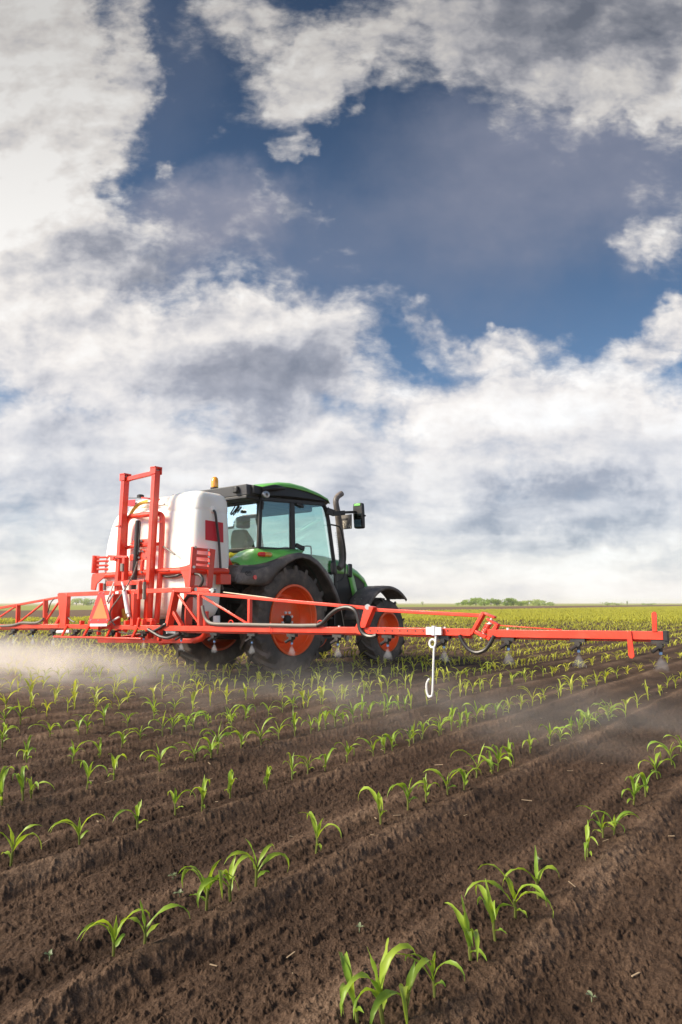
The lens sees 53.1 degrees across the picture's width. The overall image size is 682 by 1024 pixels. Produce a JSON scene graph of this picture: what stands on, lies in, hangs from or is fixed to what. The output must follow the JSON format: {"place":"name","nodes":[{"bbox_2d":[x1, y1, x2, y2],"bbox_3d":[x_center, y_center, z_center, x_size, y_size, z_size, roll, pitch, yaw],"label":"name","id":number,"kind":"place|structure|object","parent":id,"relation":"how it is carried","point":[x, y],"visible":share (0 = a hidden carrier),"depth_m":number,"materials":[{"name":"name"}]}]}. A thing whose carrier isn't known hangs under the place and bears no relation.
{"place":"outdoors","nodes":[
{"label":"outdoors","id":0,"kind":"place"},
{"bbox_2d":[0,603,681,1023],"bbox_3d":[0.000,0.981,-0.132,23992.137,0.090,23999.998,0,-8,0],"label":"ground","id":1,"kind":"structure","parent":0,"point":[606,927],"depth_m":2.89,"materials":[{"name":"soil"}]},
{"bbox_2d":[0,766,14,805],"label":"maize seedling","id":2,"kind":"object","parent":1,"relation":"on","point":[3,773],"visible":0.95,"depth_m":3.35,"materials":[{"name":"green plant"}]},
{"bbox_2d":[0,724,19,747],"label":"maize seedling","id":3,"kind":"object","parent":1,"relation":"on","point":[1,737],"visible":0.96,"depth_m":4.78,"materials":[{"name":"green plant"}]},
{"bbox_2d":[0,689,20,709],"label":"maize seedling","id":4,"kind":"object","parent":1,"relation":"on","point":[3,700],"visible":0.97,"depth_m":6.55,"materials":[{"name":"green plant"}]},
{"bbox_2d":[12,765,27,800],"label":"maize seedling","id":5,"kind":"object","parent":1,"relation":"on","point":[20,778],"visible":0.96,"depth_m":3.39,"materials":[{"name":"green plant"}]},
{"bbox_2d":[4,698,36,724],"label":"maize seedling","id":6,"kind":"object","parent":1,"relation":"on","point":[10,707],"visible":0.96,"depth_m":5.73,"materials":[{"name":"green plant"}]},
{"bbox_2d":[0,824,41,866],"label":"maize seedling","id":7,"kind":"object","parent":1,"relation":"on","point":[14,845],"visible":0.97,"depth_m":2.62,"materials":[{"name":"green plant"}]},
{"bbox_2d":[16,735,35,762],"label":"maize seedling","id":8,"kind":"object","parent":1,"relation":"on","point":[26,751],"visible":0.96,"depth_m":4.27,"materials":[{"name":"green plant"}]},
{"bbox_2d":[18,678,40,701],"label":"maize seedling","id":9,"kind":"object","parent":1,"relation":"on","point":[30,687],"visible":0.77,"depth_m":6.95,"materials":[{"name":"green plant"}]},
{"bbox_2d":[26,777,54,797],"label":"maize seedling","id":10,"kind":"object","parent":1,"relation":"on","point":[31,785],"visible":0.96,"depth_m":3.43,"materials":[{"name":"green plant"}]},
{"bbox_2d":[31,720,61,736],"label":"maize seedling","id":11,"kind":"object","parent":1,"relation":"on","point":[52,726],"visible":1,"depth_m":5.15,"materials":[{"name":"green plant"}]},
{"bbox_2d":[49,813,105,844],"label":"maize seedling","id":12,"kind":"object","parent":1,"relation":"on","point":[78,829],"visible":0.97,"depth_m":2.83,"materials":[{"name":"green plant"}]},
{"bbox_2d":[65,714,89,734],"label":"maize seedling","id":13,"kind":"object","parent":1,"relation":"on","point":[80,722],"visible":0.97,"depth_m":5.29,"materials":[{"name":"green plant"}]},
{"bbox_2d":[69,740,92,763],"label":"maize seedling","id":14,"kind":"object","parent":1,"relation":"on","point":[73,750],"visible":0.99,"depth_m":4.38,"materials":[{"name":"green plant"}]},
{"bbox_2d":[79,760,106,788],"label":"maize seedling","id":15,"kind":"object","parent":1,"relation":"on","point":[87,770],"visible":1,"depth_m":3.64,"materials":[{"name":"green plant"}]},
{"bbox_2d":[88,737,101,757],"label":"maize seedling","id":16,"kind":"object","parent":1,"relation":"on","point":[98,747],"visible":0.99,"depth_m":4.55,"materials":[{"name":"green plant"}]},
{"bbox_2d":[91,703,110,724],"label":"maize seedling","id":17,"kind":"object","parent":1,"relation":"on","point":[104,710],"visible":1,"depth_m":5.56,"materials":[{"name":"green plant"}]},
{"bbox_2d":[77,908,149,956],"bbox_3d":[-0.641,1.193,1.909,0.043,0.142,0.222,-6,-10,40],"label":"maize seedling","id":18,"kind":"object","parent":1,"relation":"on","point":[114,931],"visible":0.96,"depth_m":1.91,"materials":[{"name":"green plant"}]},
{"bbox_2d":[108,753,126,779],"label":"maize seedling","id":19,"kind":"object","parent":1,"relation":"on","point":[114,761],"visible":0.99,"depth_m":3.90,"materials":[{"name":"green plant"}]},
{"bbox_2d":[110,731,137,746],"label":"maize seedling","id":20,"kind":"object","parent":1,"relation":"on","point":[122,737],"visible":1,"depth_m":4.73,"materials":[{"name":"green plant"}]},
{"bbox_2d":[113,800,147,828],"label":"maize seedling","id":21,"kind":"object","parent":1,"relation":"on","point":[137,808],"visible":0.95,"depth_m":2.98,"materials":[{"name":"green plant"}]},
{"bbox_2d":[140,697,156,718],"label":"maize seedling","id":22,"kind":"object","parent":1,"relation":"on","point":[152,706],"visible":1,"depth_m":5.93,"materials":[{"name":"green plant"}]},
{"bbox_2d":[120,900,189,943],"bbox_3d":[-0.537,1.188,1.980,0.197,0.153,0.047,3,-8,-22],"label":"maize seedling","id":23,"kind":"object","parent":1,"relation":"on","point":[164,908],"visible":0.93,"depth_m":1.97,"materials":[{"name":"green plant"}]},
{"bbox_2d":[140,744,177,770],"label":"maize seedling","id":24,"kind":"object","parent":1,"relation":"on","point":[158,757],"visible":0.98,"depth_m":4.05,"materials":[{"name":"green plant"}]},
{"bbox_2d":[148,711,178,736],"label":"maize seedling","id":25,"kind":"object","parent":1,"relation":"on","point":[161,724],"visible":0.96,"depth_m":5.13,"materials":[{"name":"green plant"}]},
{"bbox_2d":[160,714,190,734],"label":"maize seedling","id":26,"kind":"object","parent":1,"relation":"on","point":[172,724],"visible":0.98,"depth_m":5.17,"materials":[{"name":"green plant"}]},
{"bbox_2d":[167,788,195,815],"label":"maize seedling","id":27,"kind":"object","parent":1,"relation":"on","point":[174,797],"visible":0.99,"depth_m":3.19,"materials":[{"name":"green plant"}]},
{"bbox_2d":[174,712,208,730],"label":"maize seedling","id":28,"kind":"object","parent":1,"relation":"on","point":[186,721],"visible":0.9,"depth_m":5.31,"materials":[{"name":"green plant"}]},
{"bbox_2d":[178,710,205,729],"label":"maize seedling","id":29,"kind":"object","parent":1,"relation":"on","point":[193,720],"visible":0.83,"depth_m":5.44,"materials":[{"name":"green plant"}]},
{"bbox_2d":[178,740,209,760],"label":"maize seedling","id":30,"kind":"object","parent":1,"relation":"on","point":[200,747],"visible":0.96,"depth_m":4.31,"materials":[{"name":"green plant"}]},
{"bbox_2d":[190,775,209,811],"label":"maize seedling","id":31,"kind":"object","parent":1,"relation":"on","point":[203,790],"visible":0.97,"depth_m":3.23,"materials":[{"name":"green plant"}]},
{"bbox_2d":[178,859,238,910],"bbox_3d":[-0.439,1.218,2.216,0.268,0.193,0.061,-4,-9,30],"label":"maize seedling","id":32,"kind":"object","parent":1,"relation":"on","point":[206,889],"visible":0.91,"depth_m":2.22,"materials":[{"name":"green plant"}]},
{"bbox_2d":[198,737,222,757],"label":"maize seedling","id":33,"kind":"object","parent":1,"relation":"on","point":[212,745],"visible":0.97,"depth_m":4.38,"materials":[{"name":"green plant"}]},
{"bbox_2d":[200,724,236,753],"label":"maize seedling","id":34,"kind":"object","parent":1,"relation":"on","point":[219,737],"visible":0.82,"depth_m":4.54,"materials":[{"name":"green plant"}]},
{"bbox_2d":[196,854,253,907],"bbox_3d":[-0.382,1.228,2.247,0.100,0.162,0.260,-2,-8,15],"label":"maize seedling","id":35,"kind":"object","parent":1,"relation":"on","point":[208,880],"visible":0.94,"depth_m":2.25,"materials":[{"name":"green plant"}]},
{"bbox_2d":[224,770,237,798],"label":"maize seedling","id":36,"kind":"object","parent":1,"relation":"on","point":[230,778],"visible":0.97,"depth_m":3.50,"materials":[{"name":"green plant"}]},
{"bbox_2d":[226,705,241,730],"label":"maize seedling","id":37,"kind":"object","parent":1,"relation":"on","point":[230,716],"visible":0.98,"depth_m":5.48,"materials":[{"name":"green plant"}]},
{"bbox_2d":[226,731,254,747],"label":"maize seedling","id":38,"kind":"object","parent":1,"relation":"on","point":[241,737],"visible":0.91,"depth_m":4.74,"materials":[{"name":"green plant"}]},
{"bbox_2d":[238,704,255,719],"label":"maize seedling","id":39,"kind":"object","parent":1,"relation":"on","point":[246,710],"visible":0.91,"depth_m":5.82,"materials":[{"name":"green plant"}]},
{"bbox_2d":[224,839,288,886],"bbox_3d":[-0.297,1.237,2.398,0.251,0.189,0.058,7,-10,-42],"label":"maize seedling","id":40,"kind":"object","parent":1,"relation":"on","point":[269,856],"visible":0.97,"depth_m":2.41,"materials":[{"name":"green plant"}]},
{"bbox_2d":[246,717,274,744],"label":"maize seedling","id":41,"kind":"object","parent":1,"relation":"on","point":[260,737],"visible":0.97,"depth_m":4.80,"materials":[{"name":"green plant"}]},
{"bbox_2d":[263,765,271,789],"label":"maize seedling","id":42,"kind":"object","parent":1,"relation":"on","point":[268,773],"visible":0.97,"depth_m":3.64,"materials":[{"name":"green plant"}]},
{"bbox_2d":[268,717,293,739],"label":"maize seedling","id":43,"kind":"object","parent":1,"relation":"on","point":[278,731],"visible":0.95,"depth_m":5.04,"materials":[{"name":"green plant"}]},
{"bbox_2d":[168,477,406,674],"bbox_3d":[-0.883,1.075,11.232,2.173,2.988,4.346,-6,-10,37],"label":"tractor","id":44,"kind":"object","parent":1,"relation":"on","point":[291,572],"visible":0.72,"depth_m":10.23,"materials":[{"name":"metal"}]},
{"bbox_2d":[0,466,669,697],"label":"field sprayer","id":45,"kind":"object","parent":44,"relation":"attached to","point":[165,575],"visible":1,"depth_m":8.60,"materials":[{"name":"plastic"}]},
{"bbox_2d":[283,752,305,779],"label":"maize seedling","id":46,"kind":"object","parent":1,"relation":"on","point":[291,765],"visible":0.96,"depth_m":3.86,"materials":[{"name":"green plant"}]},
{"bbox_2d":[291,712,301,735],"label":"maize seedling","id":47,"kind":"object","parent":1,"relation":"on","point":[294,720],"visible":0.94,"depth_m":5.15,"materials":[{"name":"green plant"}]},
{"bbox_2d":[289,755,322,773],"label":"maize seedling","id":48,"kind":"object","parent":1,"relation":"on","point":[302,757],"visible":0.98,"depth_m":4.01,"materials":[{"name":"green plant"}]},
{"bbox_2d":[300,811,340,853],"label":"maize seedling","id":49,"kind":"object","parent":1,"relation":"on","point":[316,828],"visible":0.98,"depth_m":2.71,"materials":[{"name":"green plant"}]},
{"bbox_2d":[317,686,326,704],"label":"maize seedling","id":50,"kind":"object","parent":1,"relation":"on","point":[322,693],"visible":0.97,"depth_m":6.61,"materials":[{"name":"green plant"}]},
{"bbox_2d":[318,748,335,770],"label":"maize seedling","id":51,"kind":"object","parent":1,"relation":"on","point":[326,758],"visible":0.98,"depth_m":4.04,"materials":[{"name":"green plant"}]},
{"bbox_2d":[322,711,333,729],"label":"maize seedling","id":52,"kind":"object","parent":1,"relation":"on","point":[325,715],"visible":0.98,"depth_m":5.42,"materials":[{"name":"green plant"}]},
{"bbox_2d":[321,707,349,726],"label":"maize seedling","id":53,"kind":"object","parent":1,"relation":"on","point":[335,721],"visible":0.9,"depth_m":5.56,"materials":[{"name":"green plant"}]},
{"bbox_2d":[0,606,681,687],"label":"maize crop","id":54,"kind":"object","parent":1,"relation":"on","point":[613,614],"visible":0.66,"depth_m":26.43,"materials":[{"name":"green plant"}]},
{"bbox_2d":[12,678,678,976],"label":"straw litter","id":55,"kind":"object","parent":1,"relation":"on","point":[635,974],"visible":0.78,"depth_m":3.17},
{"bbox_2d":[334,741,359,761],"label":"maize seedling","id":56,"kind":"object","parent":1,"relation":"on","point":[348,749],"visible":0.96,"depth_m":4.31,"materials":[{"name":"green plant"}]},
{"bbox_2d":[339,951,363,1023],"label":"maize seedling","id":57,"kind":"object","parent":1,"relation":"on","point":[346,966],"visible":0.84,"depth_m":1.65,"materials":[{"name":"green plant"}]},
{"bbox_2d":[337,700,365,722],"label":"maize seedling","id":58,"kind":"object","parent":1,"relation":"on","point":[351,711],"visible":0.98,"depth_m":5.73,"materials":[{"name":"green plant"}]},
{"bbox_2d":[354,694,365,720],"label":"maize seedling","id":59,"kind":"object","parent":1,"relation":"on","point":[361,708],"visible":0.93,"depth_m":5.83,"materials":[{"name":"green plant"}]},
{"bbox_2d":[358,786,386,824],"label":"maize seedling","id":60,"kind":"object","parent":1,"relation":"on","point":[378,798],"visible":0.97,"depth_m":3.07,"materials":[{"name":"green plant"}]},
{"bbox_2d":[358,738,386,755],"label":"maize seedling","id":61,"kind":"object","parent":1,"relation":"on","point":[367,741],"visible":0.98,"depth_m":4.53,"materials":[{"name":"green plant"}]},
{"bbox_2d":[340,938,415,1023],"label":"maize seedling","id":62,"kind":"object","parent":1,"relation":"on","point":[387,958],"visible":0.81,"depth_m":1.62,"materials":[{"name":"green plant"}]},
{"bbox_2d":[371,733,386,753],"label":"maize seedling","id":63,"kind":"object","parent":1,"relation":"on","point":[383,741],"visible":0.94,"depth_m":4.60,"materials":[{"name":"green plant"}]},
{"bbox_2d":[383,693,396,712],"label":"maize seedling","id":64,"kind":"object","parent":1,"relation":"on","point":[388,705],"visible":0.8,"depth_m":6.29,"materials":[{"name":"green plant"}]},
{"bbox_2d":[382,730,402,750],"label":"maize seedling","id":65,"kind":"object","parent":1,"relation":"on","point":[392,739],"visible":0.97,"depth_m":4.69,"materials":[{"name":"green plant"}]},
{"bbox_2d":[369,957,431,1023],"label":"maize seedling","id":66,"kind":"object","parent":1,"relation":"on","point":[385,994],"visible":1,"depth_m":1.60,"materials":[{"name":"green plant"}]},
{"bbox_2d":[387,778,428,809],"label":"maize seedling","id":67,"kind":"object","parent":1,"relation":"on","point":[407,791],"visible":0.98,"depth_m":3.27,"materials":[{"name":"green plant"}]},
{"bbox_2d":[398,728,421,745],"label":"maize seedling","id":68,"kind":"object","parent":1,"relation":"on","point":[410,736],"visible":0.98,"depth_m":4.81,"materials":[{"name":"green plant"}]},
{"bbox_2d":[417,775,439,802],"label":"maize seedling","id":69,"kind":"object","parent":1,"relation":"on","point":[425,788],"visible":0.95,"depth_m":3.39,"materials":[{"name":"green plant"}]},
{"bbox_2d":[417,721,440,738],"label":"maize seedling","id":70,"kind":"object","parent":1,"relation":"on","point":[422,726],"visible":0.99,"depth_m":5.07,"materials":[{"name":"green plant"}]},
{"bbox_2d":[396,952,464,997],"bbox_3d":[0.205,1.165,1.717,0.218,0.119,0.044,-2,-8,17],"label":"maize seedling","id":71,"kind":"object","parent":1,"relation":"on","point":[432,967],"visible":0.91,"depth_m":1.72,"materials":[{"name":"green plant"}]},
{"bbox_2d":[426,718,454,735],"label":"maize seedling","id":72,"kind":"object","parent":1,"relation":"on","point":[439,726],"visible":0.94,"depth_m":5.16,"materials":[{"name":"green plant"}]},
{"bbox_2d":[424,769,469,794],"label":"maize seedling","id":73,"kind":"object","parent":1,"relation":"on","point":[440,774],"visible":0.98,"depth_m":3.55,"materials":[{"name":"green plant"}]},
{"bbox_2d":[449,707,458,730],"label":"maize seedling","id":74,"kind":"object","parent":1,"relation":"on","point":[452,711],"visible":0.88,"depth_m":5.31,"materials":[{"name":"green plant"}]},
{"bbox_2d":[449,768,480,789],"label":"maize seedling","id":75,"kind":"object","parent":1,"relation":"on","point":[464,777],"visible":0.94,"depth_m":3.58,"materials":[{"name":"green plant"}]},
{"bbox_2d":[446,895,486,960],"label":"maize seedling","id":76,"kind":"object","parent":1,"relation":"on","point":[463,920],"visible":0.98,"depth_m":1.91,"materials":[{"name":"green plant"}]},
{"bbox_2d":[450,745,491,777],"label":"maize seedling","id":77,"kind":"object","parent":1,"relation":"on","point":[488,760],"visible":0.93,"depth_m":3.90,"materials":[{"name":"green plant"}]},
{"bbox_2d":[463,701,487,721],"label":"maize seedling","id":78,"kind":"object","parent":1,"relation":"on","point":[476,711],"visible":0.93,"depth_m":5.78,"materials":[{"name":"green plant"}]},
{"bbox_2d":[472,750,493,773],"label":"maize seedling","id":79,"kind":"object","parent":1,"relation":"on","point":[485,758],"visible":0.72,"depth_m":4.04,"materials":[{"name":"green plant"}]},
{"bbox_2d":[483,598,496,604],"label":"shrub","id":80,"kind":"object","parent":1,"relation":"on","point":[491,601],"visible":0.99,"depth_m":280.29,"materials":[{"name":"green plant"}]},
{"bbox_2d":[475,879,518,941],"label":"maize seedling","id":81,"kind":"object","parent":1,"relation":"on","point":[489,904],"visible":0.96,"depth_m":2.03,"materials":[{"name":"green plant"}]},
{"bbox_2d":[484,744,513,771],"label":"maize seedling","id":82,"kind":"object","parent":1,"relation":"on","point":[499,754],"visible":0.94,"depth_m":4.10,"materials":[{"name":"green plant"}]},
{"bbox_2d":[499,738,513,766],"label":"maize seedling","id":83,"kind":"object","parent":1,"relation":"on","point":[509,749],"visible":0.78,"depth_m":4.18,"materials":[{"name":"green plant"}]},
{"bbox_2d":[501,598,512,605],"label":"shrub","id":84,"kind":"object","parent":1,"relation":"on","point":[506,601],"visible":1,"depth_m":276.11,"materials":[{"name":"green plant"}]},
{"bbox_2d":[465,864,553,918],"bbox_3d":[0.528,1.214,2.144,0.267,0.166,0.098,-2,-8,16],"label":"maize seedling","id":85,"kind":"object","parent":1,"relation":"on","point":[512,891],"visible":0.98,"depth_m":2.15,"materials":[{"name":"green plant"}]},
{"bbox_2d":[510,599,525,605],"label":"shrub","id":86,"kind":"object","parent":1,"relation":"on","point":[518,603],"visible":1,"depth_m":276.11,"materials":[{"name":"green plant"}]},
{"bbox_2d":[522,731,537,752],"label":"maize seedling","id":87,"kind":"object","parent":1,"relation":"on","point":[530,741],"visible":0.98,"depth_m":4.56,"materials":[{"name":"green plant"}]},
{"bbox_2d":[502,847,558,898],"bbox_3d":[0.635,1.235,2.304,0.219,0.178,0.053,3,-8,-24],"label":"maize seedling","id":88,"kind":"object","parent":1,"relation":"on","point":[537,877],"visible":0.84,"depth_m":2.33,"materials":[{"name":"green plant"}]},
{"bbox_2d":[538,723,574,744],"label":"maize seedling","id":89,"kind":"object","parent":1,"relation":"on","point":[550,732],"visible":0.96,"depth_m":4.84,"materials":[{"name":"green plant"}]},
{"bbox_2d":[575,709,592,729],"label":"maize seedling","id":90,"kind":"object","parent":1,"relation":"on","point":[588,716],"visible":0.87,"depth_m":5.49,"materials":[{"name":"green plant"}]},
{"bbox_2d":[579,710,601,731],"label":"maize seedling","id":91,"kind":"object","parent":1,"relation":"on","point":[582,715],"visible":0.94,"depth_m":5.37,"materials":[{"name":"green plant"}]},
{"bbox_2d":[584,820,597,856],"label":"maize seedling","id":92,"kind":"object","parent":1,"relation":"on","point":[587,832],"visible":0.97,"depth_m":2.69,"materials":[{"name":"green plant"}]},
{"bbox_2d":[580,805,624,837],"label":"maize seedling","id":93,"kind":"object","parent":1,"relation":"on","point":[601,825],"visible":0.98,"depth_m":2.92,"materials":[{"name":"green plant"}]},
{"bbox_2d":[591,700,625,720],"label":"maize seedling","id":94,"kind":"object","parent":1,"relation":"on","point":[610,709],"visible":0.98,"depth_m":5.78,"materials":[{"name":"green plant"}]},
{"bbox_2d":[591,811,639,834],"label":"maize seedling","id":95,"kind":"object","parent":1,"relation":"on","point":[621,815],"visible":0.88,"depth_m":2.97,"materials":[{"name":"green plant"}]},
{"bbox_2d":[622,775,647,805],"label":"maize seedling","id":96,"kind":"object","parent":1,"relation":"on","point":[635,788],"visible":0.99,"depth_m":3.39,"materials":[{"name":"green plant"}]},
{"bbox_2d":[633,771,660,796],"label":"maize seedling","id":97,"kind":"object","parent":1,"relation":"on","point":[644,779],"visible":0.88,"depth_m":3.54,"materials":[{"name":"green plant"}]},
{"bbox_2d":[638,752,674,778],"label":"maize seedling","id":98,"kind":"object","parent":1,"relation":"on","point":[656,757],"visible":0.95,"depth_m":3.93,"materials":[{"name":"green plant"}]},
{"bbox_2d":[647,741,681,764],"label":"maize seedling","id":99,"kind":"object","parent":1,"relation":"on","point":[664,747],"visible":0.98,"depth_m":4.29,"materials":[{"name":"green plant"}]},
{"bbox_2d":[0,0,681,602],"label":"sky","id":100,"kind":"structure","parent":0,"point":[419,262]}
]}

